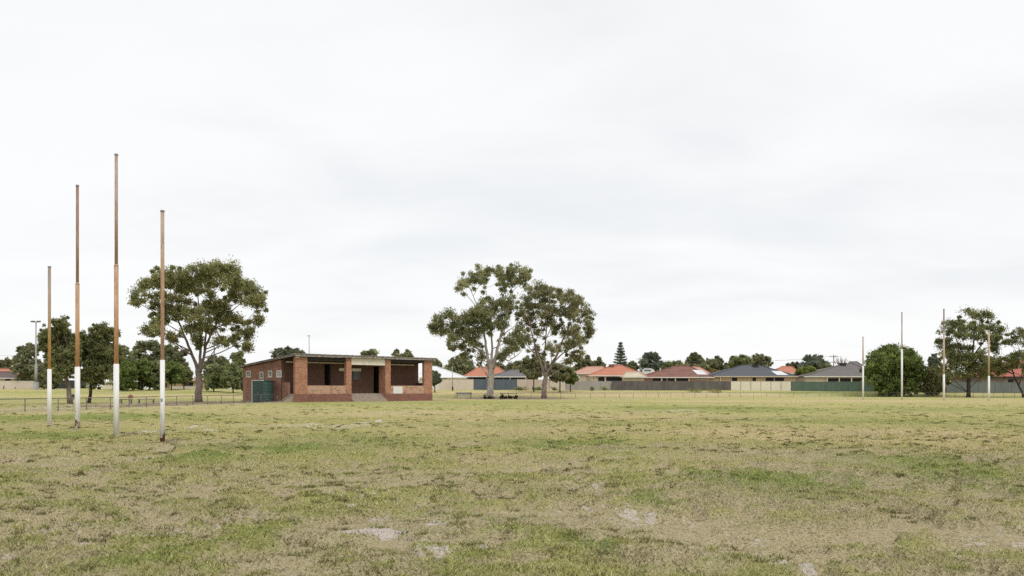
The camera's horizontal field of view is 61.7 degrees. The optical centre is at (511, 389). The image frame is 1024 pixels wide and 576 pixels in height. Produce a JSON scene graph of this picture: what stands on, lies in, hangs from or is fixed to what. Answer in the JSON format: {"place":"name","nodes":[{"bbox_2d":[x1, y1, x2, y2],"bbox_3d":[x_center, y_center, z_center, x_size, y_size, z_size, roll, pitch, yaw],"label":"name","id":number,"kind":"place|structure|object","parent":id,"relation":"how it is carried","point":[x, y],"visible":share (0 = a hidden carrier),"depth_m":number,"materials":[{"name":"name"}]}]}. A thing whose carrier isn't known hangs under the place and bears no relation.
{"place":"outdoors","nodes":[
{"label":"outdoors","id":0,"kind":"place"},
{"bbox_2d":[0,388,1023,575],"bbox_3d":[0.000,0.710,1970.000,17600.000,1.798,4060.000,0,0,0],"label":"ground","id":1,"kind":"structure","parent":0,"point":[704,522],"depth_m":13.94,"materials":[{"name":"plant"}]},
{"bbox_2d":[0,356,12,368],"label":"tree","id":2,"kind":"object","parent":1,"relation":"on","point":[7,362],"visible":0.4,"depth_m":212.67,"materials":[{"name":"green plant"}]},
{"bbox_2d":[0,371,17,380],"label":"house","id":3,"kind":"structure","parent":1,"relation":"on","point":[6,376],"depth_m":185.10,"materials":[{"name":"tile"}]},
{"bbox_2d":[0,381,42,388],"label":"lot fence","id":4,"kind":"object","parent":1,"relation":"on","point":[16,384],"visible":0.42,"depth_m":178.00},
{"bbox_2d":[8,342,41,382],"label":"tree","id":5,"kind":"object","parent":1,"relation":"on","point":[23,366],"visible":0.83,"depth_m":178.78,"materials":[{"name":"green plant"}]},
{"bbox_2d":[30,321,40,389],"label":"floodlight pole","id":6,"kind":"object","parent":1,"relation":"on","point":[35,385],"visible":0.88,"depth_m":164.85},
{"bbox_2d":[31,362,62,388],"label":"shrub","id":7,"kind":"object","parent":1,"relation":"on","point":[42,381],"visible":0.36,"depth_m":169.41,"materials":[{"name":"green plant"}]},
{"bbox_2d":[47,266,51,426],"bbox_3d":[-18.623,-1.675,34.509,0.161,6.550,0.165,0,0,-34],"label":"goal post","id":8,"kind":"object","parent":1,"relation":"on","point":[49,396],"visible":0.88,"depth_m":34.46,"materials":[{"name":"white paint"}]},
{"bbox_2d":[36,314,82,403],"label":"tree","id":9,"kind":"object","parent":1,"relation":"on","point":[62,351],"visible":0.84,"depth_m":85.66,"materials":[{"name":"green plant"}]},
{"bbox_2d":[45,380,85,388],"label":"lot fence","id":10,"kind":"object","parent":1,"relation":"on","point":[63,385],"visible":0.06,"depth_m":186.00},
{"bbox_2d":[75,185,79,428],"bbox_3d":[-16.022,-2.965,31.601,0.185,9.129,0.180,0,0,15],"label":"goal post","id":11,"kind":"object","parent":1,"relation":"on","point":[77,355],"visible":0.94,"depth_m":31.55,"materials":[{"name":"white paint"}]},
{"bbox_2d":[74,321,124,402],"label":"tree","id":12,"kind":"object","parent":1,"relation":"on","point":[97,356],"visible":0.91,"depth_m":88.50,"materials":[{"name":"green plant"}]},
{"bbox_2d":[101,385,111,388],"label":"lot fence","id":13,"kind":"object","parent":1,"relation":"on","point":[106,387],"visible":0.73,"depth_m":176.00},
{"bbox_2d":[113,153,118,435],"bbox_3d":[-12.637,-2.957,27.372,0.170,9.114,0.166,0,0,-3],"label":"goal post","id":14,"kind":"object","parent":1,"relation":"on","point":[116,364],"visible":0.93,"depth_m":27.32,"materials":[{"name":"white paint"}]},
{"bbox_2d":[107,345,136,389],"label":"tree","id":15,"kind":"object","parent":1,"relation":"on","point":[129,358],"visible":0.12,"depth_m":163.29,"materials":[{"name":"green plant"}]},
{"bbox_2d":[119,359,140,390],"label":"shrub","id":16,"kind":"object","parent":1,"relation":"on","point":[128,372],"visible":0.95,"depth_m":156.49,"materials":[{"name":"green plant"}]},
{"bbox_2d":[0,394,276,411],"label":"pipe fence","id":17,"kind":"object","parent":1,"relation":"on","point":[25,401],"visible":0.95,"depth_m":66.74,"materials":[{"name":"metal"}]},
{"bbox_2d":[130,358,152,389],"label":"shrub","id":18,"kind":"object","parent":1,"relation":"on","point":[144,366],"visible":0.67,"depth_m":160.40,"materials":[{"name":"green plant"}]},
{"bbox_2d":[128,340,166,362],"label":"tree","id":19,"kind":"object","parent":1,"relation":"on","point":[140,348],"visible":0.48,"depth_m":187.03,"materials":[{"name":"green plant"}]},
{"bbox_2d":[143,361,169,389],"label":"shrub","id":20,"kind":"object","parent":1,"relation":"on","point":[155,382],"visible":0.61,"depth_m":162.26,"materials":[{"name":"green plant"}]},
{"bbox_2d":[160,210,164,442],"bbox_3d":[-9.638,-1.667,23.634,0.125,6.534,0.130,0,0,0],"label":"goal post","id":21,"kind":"object","parent":1,"relation":"on","point":[162,399],"visible":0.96,"depth_m":23.59,"materials":[{"name":"white paint"}]},
{"bbox_2d":[165,360,183,389],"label":"shrub","id":22,"kind":"object","parent":1,"relation":"on","point":[174,374],"visible":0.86,"depth_m":165.50,"materials":[{"name":"green plant"}]},
{"bbox_2d":[164,343,188,385],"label":"tree","id":23,"kind":"object","parent":1,"relation":"on","point":[171,352],"visible":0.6,"depth_m":183.55,"materials":[{"name":"green plant"}]},
{"bbox_2d":[170,386,195,388],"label":"lot fence","id":24,"kind":"object","parent":1,"relation":"on","point":[181,387],"visible":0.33,"depth_m":176.00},
{"bbox_2d":[165,378,204,388],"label":"house","id":25,"kind":"structure","parent":1,"relation":"on","point":[192,383],"depth_m":195.50,"materials":[{"name":"brick"}]},
{"bbox_2d":[177,365,193,388],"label":"shrub","id":26,"kind":"object","parent":1,"relation":"on","point":[188,373],"visible":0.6,"depth_m":168.84,"materials":[{"name":"green plant"}]},
{"bbox_2d":[126,254,268,401],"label":"gum tree","id":27,"kind":"object","parent":1,"relation":"on","point":[186,283],"visible":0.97,"depth_m":97.07,"materials":[{"name":"green plant"}]},
{"bbox_2d":[202,363,225,391],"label":"shrub","id":28,"kind":"object","parent":1,"relation":"on","point":[211,379],"visible":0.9,"depth_m":153.55,"materials":[{"name":"green plant"}]},
{"bbox_2d":[203,355,230,388],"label":"tree","id":29,"kind":"object","parent":1,"relation":"on","point":[220,359],"visible":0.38,"depth_m":182.89,"materials":[{"name":"green plant"}]},
{"bbox_2d":[220,362,242,392],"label":"shrub","id":30,"kind":"object","parent":1,"relation":"on","point":[231,376],"visible":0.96,"depth_m":149.22,"materials":[{"name":"green plant"}]},
{"bbox_2d":[229,350,245,382],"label":"tree","id":31,"kind":"object","parent":1,"relation":"on","point":[239,359],"visible":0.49,"depth_m":173.36,"materials":[{"name":"green plant"}]},
{"bbox_2d":[238,380,242,390],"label":"shrub","id":32,"kind":"object","parent":1,"relation":"on","point":[240,386],"visible":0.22,"depth_m":144.26,"materials":[{"name":"green plant"}]},
{"bbox_2d":[252,380,263,401],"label":"privacy screen","id":33,"kind":"object","parent":1,"relation":"on","point":[258,389],"visible":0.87,"depth_m":98.24,"materials":[{"name":"teal paint"}]},
{"bbox_2d":[257,385,261,400],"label":"door","id":34,"kind":"structure","parent":33,"relation":"in","point":[259,387],"depth_m":97.92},
{"bbox_2d":[260,379,273,400],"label":"water tank","id":35,"kind":"object","parent":1,"relation":"on","point":[268,387],"visible":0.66,"depth_m":99.26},
{"bbox_2d":[269,345,305,357],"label":"tree","id":36,"kind":"object","parent":1,"relation":"on","point":[281,351],"visible":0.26,"depth_m":188.08,"materials":[{"name":"green plant"}]},
{"bbox_2d":[73,377,549,388],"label":"distant woods","id":37,"kind":"object","parent":1,"relation":"on","point":[109,382],"visible":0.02,"depth_m":314.25,"materials":[{"name":"green plant"}]},
{"bbox_2d":[239,353,442,401],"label":"brick pavilion","id":38,"kind":"structure","parent":1,"relation":"on","point":[300,377],"depth_m":104.69,"materials":[{"name":"brick"}]},
{"bbox_2d":[259,372,263,378],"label":"window","id":39,"kind":"structure","parent":38,"relation":"in","point":[261,374],"depth_m":103.10,"materials":[{"name":"glass"}]},
{"bbox_2d":[276,370,281,377],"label":"window","id":40,"kind":"structure","parent":38,"relation":"in","point":[278,372],"depth_m":100.29,"materials":[{"name":"glass"}]},
{"bbox_2d":[326,365,329,385],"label":"door","id":41,"kind":"structure","parent":38,"relation":"in","point":[327,366],"depth_m":104.90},
{"bbox_2d":[353,372,359,379],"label":"window","id":42,"kind":"structure","parent":38,"relation":"in","point":[356,375],"depth_m":107.23,"materials":[{"name":"grey glass"}]},
{"bbox_2d":[374,367,378,392],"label":"door","id":43,"kind":"structure","parent":38,"relation":"in","point":[376,369],"depth_m":110.48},
{"bbox_2d":[360,349,378,355],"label":"tree","id":44,"kind":"object","parent":1,"relation":"on","point":[371,352],"visible":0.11,"depth_m":198.19,"materials":[{"name":"green plant"}]},
{"bbox_2d":[391,349,413,356],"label":"tree","id":45,"kind":"object","parent":1,"relation":"on","point":[406,353],"visible":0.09,"depth_m":199.34,"materials":[{"name":"green plant"}]},
{"bbox_2d":[432,370,441,392],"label":"shrub","id":46,"kind":"object","parent":1,"relation":"on","point":[436,378],"visible":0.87,"depth_m":159.46,"materials":[{"name":"green plant"}]},
{"bbox_2d":[432,359,442,366],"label":"tree","id":47,"kind":"object","parent":1,"relation":"on","point":[437,362],"visible":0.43,"depth_m":198.49,"materials":[{"name":"green plant"}]},
{"bbox_2d":[418,366,466,389],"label":"house","id":48,"kind":"structure","parent":1,"relation":"on","point":[446,374],"depth_m":187.12,"materials":[{"name":"white paint"}]},
{"bbox_2d":[442,366,456,372],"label":"tree","id":49,"kind":"object","parent":1,"relation":"on","point":[450,369],"visible":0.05,"depth_m":215.25,"materials":[{"name":"green plant"}]},
{"bbox_2d":[439,380,473,389],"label":"lot fence","id":50,"kind":"object","parent":1,"relation":"on","point":[458,384],"visible":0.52,"depth_m":178.00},
{"bbox_2d":[443,355,475,375],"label":"tree","id":51,"kind":"object","parent":1,"relation":"on","point":[463,368],"visible":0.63,"depth_m":223.51,"materials":[{"name":"green plant"}]},
{"bbox_2d":[456,392,471,395],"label":"park bench","id":52,"kind":"object","parent":1,"relation":"on","point":[462,393],"visible":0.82,"depth_m":136.26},
{"bbox_2d":[426,261,532,397],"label":"gum tree","id":53,"kind":"object","parent":1,"relation":"on","point":[478,315],"visible":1,"depth_m":131.24,"materials":[{"name":"green plant"}]},
{"bbox_2d":[464,366,503,379],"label":"house","id":54,"kind":"structure","parent":1,"relation":"on","point":[477,373],"depth_m":197.64,"materials":[{"name":"orange tile"}]},
{"bbox_2d":[484,361,505,369],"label":"tree","id":55,"kind":"object","parent":1,"relation":"on","point":[500,365],"visible":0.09,"depth_m":228.00,"materials":[{"name":"green plant"}]},
{"bbox_2d":[474,379,516,389],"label":"lot fence","id":56,"kind":"object","parent":1,"relation":"on","point":[499,384],"visible":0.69,"depth_m":178.00,"materials":[{"name":"metal"}]},
{"bbox_2d":[502,360,521,370],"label":"tree","id":57,"kind":"object","parent":1,"relation":"on","point":[514,365],"visible":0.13,"depth_m":222.34,"materials":[{"name":"green plant"}]},
{"bbox_2d":[494,369,532,379],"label":"house","id":58,"kind":"structure","parent":1,"relation":"on","point":[512,374],"depth_m":186.72,"materials":[{"name":"grey tile"}]},
{"bbox_2d":[517,379,548,389],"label":"lot fence","id":59,"kind":"object","parent":1,"relation":"on","point":[527,383],"visible":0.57,"depth_m":178.00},
{"bbox_2d":[518,355,549,391],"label":"tree","id":60,"kind":"object","parent":1,"relation":"on","point":[528,368],"visible":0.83,"depth_m":163.44,"materials":[{"name":"green plant"}]},
{"bbox_2d":[511,279,597,397],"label":"gum tree","id":61,"kind":"object","parent":1,"relation":"on","point":[571,311],"visible":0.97,"depth_m":138.54,"materials":[{"name":"green plant"}]},
{"bbox_2d":[549,380,565,389],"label":"lot fence","id":62,"kind":"object","parent":1,"relation":"on","point":[556,385],"visible":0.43,"depth_m":178.00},
{"bbox_2d":[547,362,574,391],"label":"tree","id":63,"kind":"object","parent":1,"relation":"on","point":[565,372],"visible":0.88,"depth_m":163.86,"materials":[{"name":"green plant"}]},
{"bbox_2d":[562,372,578,391],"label":"tree","id":64,"kind":"object","parent":1,"relation":"on","point":[573,379],"visible":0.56,"depth_m":169.51,"materials":[{"name":"green plant"}]},
{"bbox_2d":[573,354,592,371],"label":"tree","id":65,"kind":"object","parent":1,"relation":"on","point":[585,362],"visible":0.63,"depth_m":223.61,"materials":[{"name":"green plant"}]},
{"bbox_2d":[566,381,611,389],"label":"lot fence","id":66,"kind":"object","parent":1,"relation":"on","point":[583,385],"visible":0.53,"depth_m":178.00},
{"bbox_2d":[575,366,603,380],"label":"house","id":67,"kind":"structure","parent":1,"relation":"on","point":[582,373],"depth_m":205.58,"materials":[{"name":"tile"}]},
{"bbox_2d":[591,356,606,367],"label":"tree","id":68,"kind":"object","parent":1,"relation":"on","point":[598,361],"visible":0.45,"depth_m":229.19,"materials":[{"name":"green plant"}]},
{"bbox_2d":[586,364,646,380],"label":"house","id":69,"kind":"structure","parent":1,"relation":"on","point":[611,372],"depth_m":189.22,"materials":[{"name":"orange tile"}]},
{"bbox_2d":[606,377,621,380],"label":"window","id":70,"kind":"structure","parent":69,"relation":"in","point":[607,378],"depth_m":188.43,"materials":[{"name":"grey"}]},
{"bbox_2d":[613,342,628,366],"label":"pine tree","id":71,"kind":"object","parent":1,"relation":"on","point":[620,354],"visible":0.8,"depth_m":224.45,"materials":[{"name":"green plant"}]},
{"bbox_2d":[625,360,638,370],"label":"tree","id":72,"kind":"object","parent":1,"relation":"on","point":[633,365],"visible":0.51,"depth_m":230.00,"materials":[{"name":"green plant"}]},
{"bbox_2d":[620,372,646,380],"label":"patio cover","id":73,"kind":"object","parent":1,"relation":"on","point":[633,376],"visible":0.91,"depth_m":183.50,"materials":[{"name":"white paint"}]},
{"bbox_2d":[642,368,654,373],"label":"caravan","id":74,"kind":"object","parent":1,"relation":"on","point":[647,370],"visible":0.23,"depth_m":212.00,"materials":[{"name":"white paint"}]},
{"bbox_2d":[637,351,662,372],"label":"tree","id":75,"kind":"object","parent":1,"relation":"on","point":[657,363],"visible":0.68,"depth_m":223.31,"materials":[{"name":"green plant"}]},
{"bbox_2d":[612,381,730,390],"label":"lot fence","id":76,"kind":"object","parent":1,"relation":"on","point":[666,385],"visible":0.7,"depth_m":177.50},
{"bbox_2d":[660,360,682,369],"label":"tree","id":77,"kind":"object","parent":1,"relation":"on","point":[672,363],"visible":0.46,"depth_m":229.64,"materials":[{"name":"green plant"}]},
{"bbox_2d":[644,366,713,380],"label":"house","id":78,"kind":"structure","parent":1,"relation":"on","point":[681,373],"depth_m":187.96,"materials":[{"name":"brown tile"}]},
{"bbox_2d":[684,352,704,363],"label":"tree","id":79,"kind":"object","parent":1,"relation":"on","point":[694,357],"visible":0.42,"depth_m":238.48,"materials":[{"name":"green plant"}]},
{"bbox_2d":[681,362,710,371],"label":"tree","id":80,"kind":"object","parent":1,"relation":"on","point":[705,366],"visible":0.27,"depth_m":224.02,"materials":[{"name":"green plant"}]},
{"bbox_2d":[689,387,702,391],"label":"shrub","id":81,"kind":"object","parent":1,"relation":"on","point":[696,390],"visible":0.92,"depth_m":170.05,"materials":[{"name":"green plant"}]},
{"bbox_2d":[700,355,723,371],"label":"tree","id":82,"kind":"object","parent":1,"relation":"on","point":[712,363],"visible":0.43,"depth_m":230.51,"materials":[{"name":"green plant"}]},
{"bbox_2d":[716,362,729,370],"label":"tree","id":83,"kind":"object","parent":1,"relation":"on","point":[722,366],"visible":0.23,"depth_m":226.07,"materials":[{"name":"green plant"}]},
{"bbox_2d":[726,354,754,367],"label":"tree","id":84,"kind":"object","parent":1,"relation":"on","point":[740,359],"visible":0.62,"depth_m":223.81,"materials":[{"name":"green plant"}]},
{"bbox_2d":[470,392,1023,398],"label":"pipe fence","id":85,"kind":"object","parent":1,"relation":"on","point":[857,393],"visible":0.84,"depth_m":158.04,"materials":[{"name":"metal"}]},
{"bbox_2d":[709,364,798,380],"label":"house","id":86,"kind":"structure","parent":1,"relation":"on","point":[752,372],"depth_m":189.09,"materials":[{"name":"grey tile"}]},
{"bbox_2d":[731,381,790,390],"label":"lot fence","id":87,"kind":"object","parent":1,"relation":"on","point":[762,385],"visible":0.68,"depth_m":177.50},
{"bbox_2d":[748,353,773,367],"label":"tree","id":88,"kind":"object","parent":1,"relation":"on","point":[766,360],"visible":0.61,"depth_m":227.54,"materials":[{"name":"green plant"}]},
{"bbox_2d":[776,366,795,373],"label":"house","id":89,"kind":"structure","parent":1,"relation":"on","point":[790,369],"depth_m":217.47,"materials":[{"name":"orange tile"}]},
{"bbox_2d":[786,361,798,369],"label":"tree","id":90,"kind":"object","parent":1,"relation":"on","point":[794,364],"visible":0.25,"depth_m":237.91,"materials":[{"name":"green plant"}]},
{"bbox_2d":[794,365,815,374],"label":"shrub","id":91,"kind":"object","parent":1,"relation":"on","point":[804,370],"visible":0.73,"depth_m":195.17,"materials":[{"name":"green plant"}]},
{"bbox_2d":[797,354,830,369],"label":"tree","id":92,"kind":"object","parent":1,"relation":"on","point":[815,362],"visible":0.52,"depth_m":233.30,"materials":[{"name":"green plant"}]},
{"bbox_2d":[817,364,831,369],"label":"tree","id":93,"kind":"object","parent":1,"relation":"on","point":[824,366],"visible":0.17,"depth_m":223.41,"materials":[{"name":"green plant"}]},
{"bbox_2d":[795,363,867,381],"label":"house","id":94,"kind":"structure","parent":1,"relation":"on","point":[844,372],"depth_m":189.14,"materials":[{"name":"grey tile"}]},
{"bbox_2d":[828,378,837,381],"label":"window","id":95,"kind":"structure","parent":94,"relation":"in","point":[829,379],"depth_m":188.43,"materials":[{"name":"grey"}]},
{"bbox_2d":[840,378,850,381],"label":"window","id":96,"kind":"structure","parent":94,"relation":"in","point":[841,379],"depth_m":188.43,"materials":[{"name":"grey"}]},
{"bbox_2d":[791,381,877,391],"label":"lot fence","id":97,"kind":"object","parent":1,"relation":"on","point":[825,386],"visible":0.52,"depth_m":177.50,"materials":[{"name":"metal"}]},
{"bbox_2d":[848,361,864,366],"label":"house","id":98,"kind":"structure","parent":1,"relation":"on","point":[857,363],"depth_m":209.10,"materials":[{"name":"grey tile"}]},
{"bbox_2d":[862,337,863,399],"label":"goal post","id":99,"kind":"object","parent":1,"relation":"on","point":[862,368],"visible":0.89,"depth_m":122.87,"materials":[{"name":"white paint"}]},
{"bbox_2d":[859,342,929,396],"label":"tree","id":100,"kind":"object","parent":1,"relation":"on","point":[882,370],"visible":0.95,"depth_m":162.78,"materials":[{"name":"green plant"}]},
{"bbox_2d":[901,312,902,399],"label":"goal post","id":101,"kind":"object","parent":1,"relation":"on","point":[901,355],"visible":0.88,"depth_m":119.60,"materials":[{"name":"metal"}]},
{"bbox_2d":[918,367,946,395],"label":"shrub","id":102,"kind":"object","parent":1,"relation":"on","point":[930,383],"visible":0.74,"depth_m":166.46,"materials":[{"name":"green plant"}]},
{"bbox_2d":[927,353,941,366],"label":"tree","id":103,"kind":"object","parent":1,"relation":"on","point":[932,359],"visible":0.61,"depth_m":183.89,"materials":[{"name":"green plant"}]},
{"bbox_2d":[943,309,944,399],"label":"goal post","id":104,"kind":"object","parent":1,"relation":"on","point":[943,354],"visible":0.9,"depth_m":117.10,"materials":[{"name":"metal"}]},
{"bbox_2d":[930,306,1010,396],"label":"gum tree","id":105,"kind":"object","parent":1,"relation":"on","point":[967,359],"visible":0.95,"depth_m":155.66,"materials":[{"name":"green plant"}]},
{"bbox_2d":[946,382,1023,392],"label":"lot fence","id":106,"kind":"object","parent":1,"relation":"on","point":[999,387],"visible":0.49,"depth_m":175.49,"materials":[{"name":"metal"}]},
{"bbox_2d":[951,359,1023,382],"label":"house","id":107,"kind":"structure","parent":1,"relation":"on","point":[998,379],"depth_m":184.50,"materials":[{"name":"red tile"}]},
{"bbox_2d":[988,331,989,400],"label":"goal post","id":108,"kind":"object","parent":1,"relation":"on","point":[988,365],"visible":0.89,"depth_m":112.41,"materials":[{"name":"white paint"}]},
{"bbox_2d":[983,326,1023,397],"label":"gum tree","id":109,"kind":"object","parent":1,"relation":"on","point":[1015,356],"visible":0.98,"depth_m":149.93,"materials":[{"name":"green plant"}]},
{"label":"power pole","id":110,"kind":"object","parent":1,"relation":"on","visible":0},
{"bbox_2d":[645,356,869,361],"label":"power line","id":111,"kind":"object","parent":110,"relation":"hanging from","point":[755,361],"visible":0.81,"depth_m":224.44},
{"bbox_2d":[0,0,1023,388],"label":"sky","id":112,"kind":"structure","parent":0,"point":[785,180],"materials":[{"name":"white"}]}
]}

